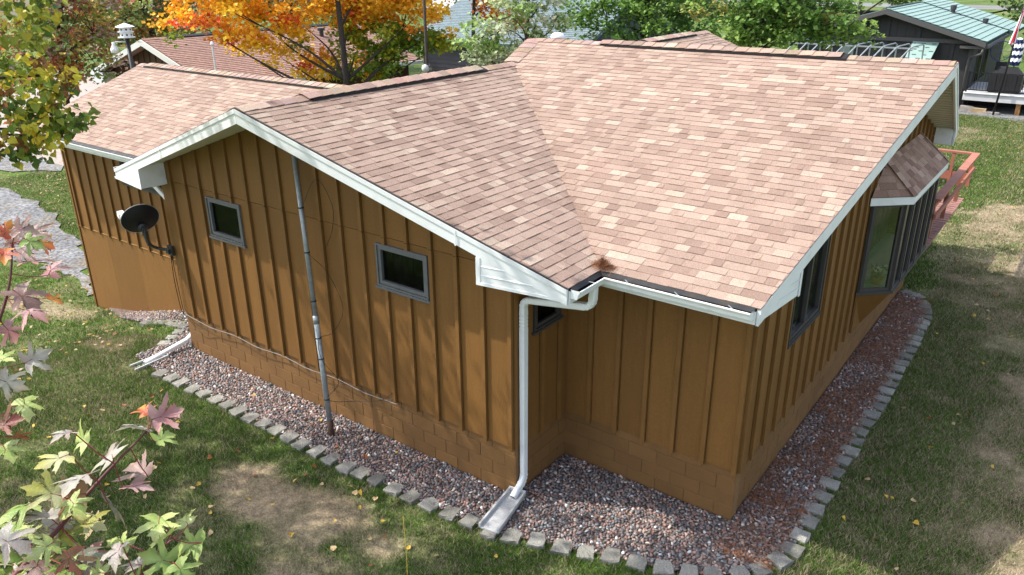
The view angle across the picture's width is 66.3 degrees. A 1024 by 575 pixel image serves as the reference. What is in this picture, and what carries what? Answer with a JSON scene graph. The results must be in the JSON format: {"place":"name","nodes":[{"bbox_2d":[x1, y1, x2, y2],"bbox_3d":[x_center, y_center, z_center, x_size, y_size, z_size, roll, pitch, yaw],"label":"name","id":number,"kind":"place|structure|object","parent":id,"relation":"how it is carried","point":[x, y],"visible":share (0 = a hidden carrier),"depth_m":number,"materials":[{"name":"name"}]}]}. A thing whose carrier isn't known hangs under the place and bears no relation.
{"place":"outdoors","nodes":[
{"label":"outdoors","id":0,"kind":"place"},
{"bbox_2d":[0,155,62,171],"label":"driveway","id":1,"kind":"structure","parent":0,"point":[8,166],"depth_m":32.04,"materials":[{"name":"white concrete"}]},
{"bbox_2d":[0,187,92,295],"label":"driveway","id":2,"kind":"structure","parent":0,"point":[13,205],"depth_m":23.68,"materials":[{"name":"grey gravel"}]},
{"bbox_2d":[0,74,104,165],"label":"paved apron","id":3,"kind":"object","parent":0,"point":[89,86],"depth_m":48.41,"materials":[{"name":"concrete"}]},
{"bbox_2d":[0,170,177,445],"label":"grass","id":4,"kind":"structure","parent":0,"point":[104,313],"depth_m":17.29,"materials":[{"name":"green plant"}]},
{"bbox_2d":[0,0,291,16],"label":"sky","id":5,"kind":"structure","parent":0,"point":[13,13],"materials":[{"name":"white"}]},
{"bbox_2d":[0,0,1023,574],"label":"lawn","id":6,"kind":"structure","parent":0,"point":[282,498],"depth_m":10.49,"materials":[{"name":"plant"}]},
{"bbox_2d":[0,0,100,170],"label":"linden tree","id":7,"kind":"object","parent":6,"relation":"on","point":[45,108],"visible":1,"depth_m":7.54,"materials":[{"name":"green plant"}]},
{"bbox_2d":[0,0,155,133],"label":"red maple","id":8,"kind":"object","parent":6,"relation":"on","point":[67,29],"visible":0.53,"depth_m":25.08,"materials":[{"name":"green plant"}]},
{"bbox_2d":[0,214,205,574],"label":"maple tree","id":9,"kind":"object","parent":6,"relation":"on","point":[22,557],"visible":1,"depth_m":1.53,"materials":[{"name":"green plant"}]},
{"bbox_2d":[115,23,134,68],"bbox_3d":[-10.607,-4.360,22.668,0.480,6.255,0.480,-13,26,-28],"label":"birdhouse","id":10,"kind":"object","parent":6,"relation":"on","point":[125,31],"visible":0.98,"depth_m":21.50,"materials":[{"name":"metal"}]},
{"bbox_2d":[110,41,125,52],"bbox_3d":[-10.816,-6.624,21.589,0.470,0.307,0.205,-12,25,-25],"label":"gourd nest","id":11,"kind":"object","parent":10,"relation":"attached to","point":[114,49],"visible":1,"depth_m":21.49,"materials":[{"name":"white paint"}]},
{"bbox_2d":[130,353,168,370],"bbox_3d":[-6.330,1.295,13.704,0.239,0.130,0.605,20,30,40],"label":"splash block","id":12,"kind":"object","parent":6,"relation":"on","point":[166,355],"depth_m":13.65,"materials":[{"name":"plastic"}]},
{"bbox_2d":[109,307,194,351],"bbox_3d":[-7.831,0.815,16.359,6.000,1.106,1.600,15,27,34],"label":"gravel bed","id":13,"kind":"object","parent":6,"relation":"on","point":[118,311],"visible":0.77,"depth_m":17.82,"materials":[{"name":"grey gravel"}]},
{"bbox_2d":[63,0,249,52],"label":"green tree","id":14,"kind":"object","parent":6,"relation":"on","point":[141,31],"visible":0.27,"depth_m":38.54,"materials":[{"name":"green plant"}]},
{"bbox_2d":[94,0,218,49],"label":"background tree","id":15,"kind":"object","parent":6,"relation":"on","point":[190,3],"visible":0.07,"depth_m":54.40,"materials":[{"name":"orange plant"}]},
{"bbox_2d":[210,41,216,69],"bbox_3d":[-8.247,-4.110,22.669,0.105,5.760,0.110,15,27,34],"label":"white pole","id":16,"kind":"object","parent":6,"relation":"on","point":[211,43],"visible":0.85,"depth_m":21.68,"materials":[{"name":"metal"}]},
{"bbox_2d":[90,23,423,84],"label":"garage","id":17,"kind":"structure","parent":6,"relation":"on","point":[195,51],"depth_m":29.44,"materials":[{"name":"brown"}]},
{"bbox_2d":[246,0,319,21],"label":"background tree","id":18,"kind":"object","parent":6,"relation":"on","point":[271,2],"visible":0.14,"depth_m":68.19,"materials":[{"name":"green plant"}]},
{"bbox_2d":[141,0,463,84],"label":"orange maple","id":19,"kind":"object","parent":6,"relation":"on","point":[344,22],"visible":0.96,"depth_m":24.75,"materials":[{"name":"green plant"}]},
{"bbox_2d":[293,0,395,37],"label":"background tree","id":20,"kind":"object","parent":6,"relation":"on","point":[336,16],"visible":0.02,"depth_m":58.78,"materials":[{"name":"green plant"}]},
{"bbox_2d":[403,517,407,574],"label":"marker stake","id":21,"kind":"object","parent":6,"relation":"on","point":[405,543],"visible":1,"depth_m":8.77,"materials":[{"name":"yellow metal"}]},
{"bbox_2d":[418,0,428,74],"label":"utility pole","id":22,"kind":"object","parent":6,"relation":"on","point":[425,67],"visible":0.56,"depth_m":22.83,"materials":[{"name":"grey"}]},
{"bbox_2d":[427,0,458,20],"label":"shed","id":23,"kind":"structure","parent":6,"relation":"on","point":[445,4],"depth_m":66.89,"materials":[{"name":"white paint"}]},
{"bbox_2d":[469,0,525,65],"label":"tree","id":24,"kind":"object","parent":6,"relation":"on","point":[474,4],"visible":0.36,"depth_m":24.48,"materials":[{"name":"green plant"}]},
{"bbox_2d":[38,30,958,519],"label":"house","id":25,"kind":"structure","parent":6,"relation":"on","point":[518,342],"depth_m":10.51,"materials":[{"name":"paint"}]},
{"bbox_2d":[119,161,160,195],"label":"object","id":26,"kind":"structure","parent":25,"relation":"in","point":[150,189],"depth_m":15.65,"materials":[{"name":"white metal"}]},
{"bbox_2d":[117,204,184,314],"bbox_3d":[-6.218,-0.452,13.500,0.836,2.059,0.362,-6,23,-13],"label":"satellite dish","id":27,"kind":"object","parent":25,"relation":"attached to","point":[142,219],"visible":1,"depth_m":13.19,"materials":[{"name":"metal"}]},
{"bbox_2d":[205,196,246,247],"bbox_3d":[-4.451,-1.036,12.234,0.930,0.685,0.114,15,27,34],"label":"window","id":28,"kind":"structure","parent":25,"relation":"in","point":[224,217],"depth_m":12.25,"materials":[{"name":"grey glass"}]},
{"bbox_2d":[185,313,395,403],"bbox_3d":[-3.710,1.007,12.436,5.224,0.173,0.045,15,27,34],"label":"cable","id":29,"kind":"object","parent":25,"relation":"attached to","point":[297,363],"visible":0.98,"depth_m":12.23,"materials":[{"name":"black rubber"}]},
{"bbox_2d":[374,242,429,303],"bbox_3d":[-1.400,-0.206,10.125,0.970,0.635,0.114,15,27,34],"label":"window","id":30,"kind":"structure","parent":25,"relation":"in","point":[400,271],"depth_m":10.13,"materials":[{"name":"grey glass"}]},
{"bbox_2d":[531,305,563,335],"bbox_3d":[0.422,0.240,9.745,0.114,0.515,0.660,15,27,34],"label":"window","id":31,"kind":"structure","parent":25,"relation":"in","point":[543,316],"depth_m":9.75,"materials":[{"name":"black glass"}]},
{"bbox_2d":[316,47,894,283],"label":"roof litter","id":32,"kind":"object","parent":25,"relation":"on","point":[584,159],"visible":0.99,"depth_m":10.03,"materials":[{"name":"brown plant"}]},
{"bbox_2d":[546,126,717,304],"bbox_3d":[0.932,-1.042,9.644,1.026,0.946,4.986,-8,24,-18],"label":"pine needle clump","id":33,"kind":"object","parent":25,"relation":"on","point":[601,263],"visible":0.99,"depth_m":8.68,"materials":[{"name":"brown plant"}]},
{"bbox_2d":[787,234,831,348],"bbox_3d":[3.816,-0.006,10.191,0.162,1.205,1.360,15,27,34],"label":"window","id":34,"kind":"structure","parent":25,"relation":"in","point":[803,315],"depth_m":10.42,"materials":[{"name":"grey metal"}]},
{"bbox_2d":[849,132,948,329],"bbox_3d":[6.630,-1.102,13.728,1.076,2.849,3.766,15,27,34],"label":"bay window","id":35,"kind":"structure","parent":25,"relation":"in","point":[910,179],"depth_m":12.94,"materials":[{"name":"brown metal"}]},
{"bbox_2d":[0,132,1023,378],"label":"leaf litter","id":36,"kind":"object","parent":6,"relation":"on","point":[170,310],"visible":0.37,"depth_m":19.03,"materials":[{"name":"brown plant"}]},
{"bbox_2d":[446,0,578,65],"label":"young tree","id":37,"kind":"object","parent":6,"relation":"on","point":[499,28],"visible":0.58,"depth_m":20.82,"materials":[{"name":"green plant"}]},
{"bbox_2d":[135,290,925,574],"bbox_3d":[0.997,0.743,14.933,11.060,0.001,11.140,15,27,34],"label":"gravel bed","id":38,"kind":"object","parent":6,"relation":"on","point":[752,524],"visible":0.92,"depth_m":10.29,"materials":[{"name":"gravel"}]},
{"bbox_2d":[291,156,392,435],"bbox_3d":[-2.413,0.342,10.818,1.529,4.132,0.460,15,27,34],"label":"antenna mast","id":39,"kind":"object","parent":38,"relation":"on","point":[318,338],"visible":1,"depth_m":11.01,"materials":[{"name":"grey metal"}]},
{"bbox_2d":[479,486,525,534],"bbox_3d":[-0.107,2.774,9.819,0.279,0.130,0.758,11,25,26],"label":"splash block","id":40,"kind":"object","parent":38,"relation":"on","point":[499,514],"depth_m":9.78,"materials":[{"name":"plastic"}]},
{"bbox_2d":[715,292,932,570],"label":"pine needles","id":41,"kind":"object","parent":38,"relation":"on","point":[835,413],"visible":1,"depth_m":11.59,"materials":[{"name":"brown plant"}]},
{"bbox_2d":[139,289,932,574],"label":"stone edging","id":42,"kind":"object","parent":6,"relation":"on","point":[778,559],"visible":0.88,"depth_m":10.31,"materials":[{"name":"stone"}]},
{"bbox_2d":[144,291,941,574],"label":"grass tufts","id":43,"kind":"object","parent":6,"relation":"on","point":[379,492],"visible":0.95,"depth_m":10.30,"materials":[{"name":"green plant"}]},
{"bbox_2d":[410,0,679,72],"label":"grey house","id":44,"kind":"structure","parent":6,"relation":"on","point":[448,60],"depth_m":33.97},
{"bbox_2d":[551,0,731,40],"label":"green maple","id":45,"kind":"object","parent":6,"relation":"on","point":[646,8],"visible":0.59,"depth_m":27.81,"materials":[{"name":"green plant"}]},
{"bbox_2d":[670,0,885,50],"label":"green maple","id":46,"kind":"object","parent":6,"relation":"on","point":[744,18],"visible":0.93,"depth_m":23.92,"materials":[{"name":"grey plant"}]},
{"bbox_2d":[788,39,924,58],"bbox_3d":[14.978,-9.418,35.367,5.837,3.189,1.760,15,27,34],"label":"hoop rack","id":47,"kind":"object","parent":6,"relation":"on","point":[883,47],"visible":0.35,"depth_m":34.40,"materials":[{"name":"silver metal"}]},
{"bbox_2d":[817,0,921,14],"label":"background tree","id":48,"kind":"object","parent":6,"relation":"on","point":[891,2],"visible":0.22,"depth_m":56.84,"materials":[{"name":"green plant"}]},
{"bbox_2d":[768,258,1023,574],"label":"grass","id":49,"kind":"structure","parent":6,"relation":"on","point":[942,321],"depth_m":10.91,"materials":[{"name":"green plant"}]},
{"bbox_2d":[793,0,1023,106],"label":"charcoal house","id":50,"kind":"structure","parent":6,"relation":"on","point":[966,37],"depth_m":37.43,"materials":[{"name":"teal metal"}]},
{"bbox_2d":[839,43,855,54],"bbox_3d":[16.616,-11.693,38.915,0.770,0.770,0.063,15,27,34],"label":"window","id":51,"kind":"structure","parent":50,"relation":"in","point":[847,49],"depth_m":38.80,"materials":[{"name":"grey"}]},
{"bbox_2d":[971,49,981,84],"bbox_3d":[22.379,-10.691,37.656,0.059,1.700,1.300,15,27,34],"label":"window","id":52,"kind":"structure","parent":50,"relation":"in","point":[978,60],"depth_m":37.45,"materials":[{"name":"black glass"}]},
{"bbox_2d":[979,49,988,78],"bbox_3d":[23.691,-11.372,39.286,0.059,1.700,1.300,15,27,34],"label":"window","id":53,"kind":"structure","parent":50,"relation":"in","point":[986,51],"depth_m":39.08,"materials":[{"name":"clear glass"}]},
{"bbox_2d":[887,148,979,252],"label":"deck","id":54,"kind":"structure","parent":6,"relation":"on","point":[946,205],"depth_m":16.53,"materials":[{"name":"red paint"}]},
{"bbox_2d":[959,105,973,111],"bbox_3d":[20.979,-8.229,36.175,0.570,0.304,0.324,15,27,34],"label":"garden block","id":55,"kind":"object","parent":6,"relation":"on","point":[966,108],"depth_m":36.07,"materials":[{"name":"stone"}]},
{"bbox_2d":[970,107,986,112],"bbox_3d":[21.319,-8.062,35.822,0.627,0.268,0.310,15,27,34],"label":"garden block","id":56,"kind":"object","parent":6,"relation":"on","point":[977,110],"depth_m":35.71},
{"bbox_2d":[983,111,998,114],"bbox_3d":[21.683,-7.872,35.479,0.645,0.154,0.310,15,27,34],"label":"garden block","id":57,"kind":"object","parent":6,"relation":"on","point":[988,112],"depth_m":35.38,"materials":[{"name":"stone"}]},
{"bbox_2d":[959,104,1023,121],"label":"gravel strip","id":58,"kind":"object","parent":6,"relation":"on","point":[1004,112],"visible":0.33,"depth_m":35.61,"materials":[{"name":"grey gravel"}]},
{"bbox_2d":[992,6,1023,114],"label":"flagpole","id":59,"kind":"object","parent":58,"relation":"on","point":[1014,36],"visible":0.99,"depth_m":33.94,"materials":[{"name":"black metal"}]},
{"bbox_2d":[962,71,1023,115],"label":"neighbour deck","id":60,"kind":"structure","parent":6,"relation":"on","point":[977,93],"depth_m":35.48,"materials":[{"name":"white paint"}]},
{"bbox_2d":[990,41,1011,68],"bbox_3d":[21.835,-9.924,35.242,0.874,2.247,0.040,15,27,34],"label":"garden spinner","id":61,"kind":"object","parent":60,"relation":"on","point":[1000,52],"visible":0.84,"depth_m":35.08,"materials":[{"name":"blue metal"}]},
{"bbox_2d":[994,61,1007,70],"bbox_3d":[23.045,-10.075,37.081,0.500,1.110,0.660,15,27,34],"label":"patio chair","id":62,"kind":"object","parent":60,"relation":"on","point":[1002,64],"visible":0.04,"depth_m":37.15,"materials":[{"name":"black metal"}]},
{"bbox_2d":[986,66,1023,92],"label":"covered grill","id":63,"kind":"object","parent":60,"relation":"on","point":[1011,70],"visible":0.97,"depth_m":35.12,"materials":[{"name":"black fabric"}]},
{"bbox_2d":[1009,38,1023,66],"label":"patio umbrella","id":64,"kind":"object","parent":60,"relation":"on","point":[1016,56],"visible":0.89,"depth_m":35.01,"materials":[{"name":"fabric"}]},
{"bbox_2d":[983,0,1023,35],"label":"background tree","id":65,"kind":"object","parent":6,"relation":"on","point":[1019,5],"visible":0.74,"depth_m":57.58,"materials":[{"name":"green plant"}]},
{"bbox_2d":[709,0,1018,9],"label":"road","id":66,"kind":"structure","parent":0,"point":[971,6],"depth_m":120.95,"materials":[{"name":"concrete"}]},
{"bbox_2d":[868,262,888,284],"bbox_3d":[6.013,-0.232,12.910,0.384,0.360,0.328,-5,23,-11],"label":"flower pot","id":67,"kind":"object","parent":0,"point":[877,278],"visible":1,"depth_m":12.87,"materials":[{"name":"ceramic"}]},
{"bbox_2d":[900,113,1023,322],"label":"grass","id":68,"kind":"structure","parent":0,"point":[986,126],"depth_m":22.67,"materials":[{"name":"green plant"}]}
]}

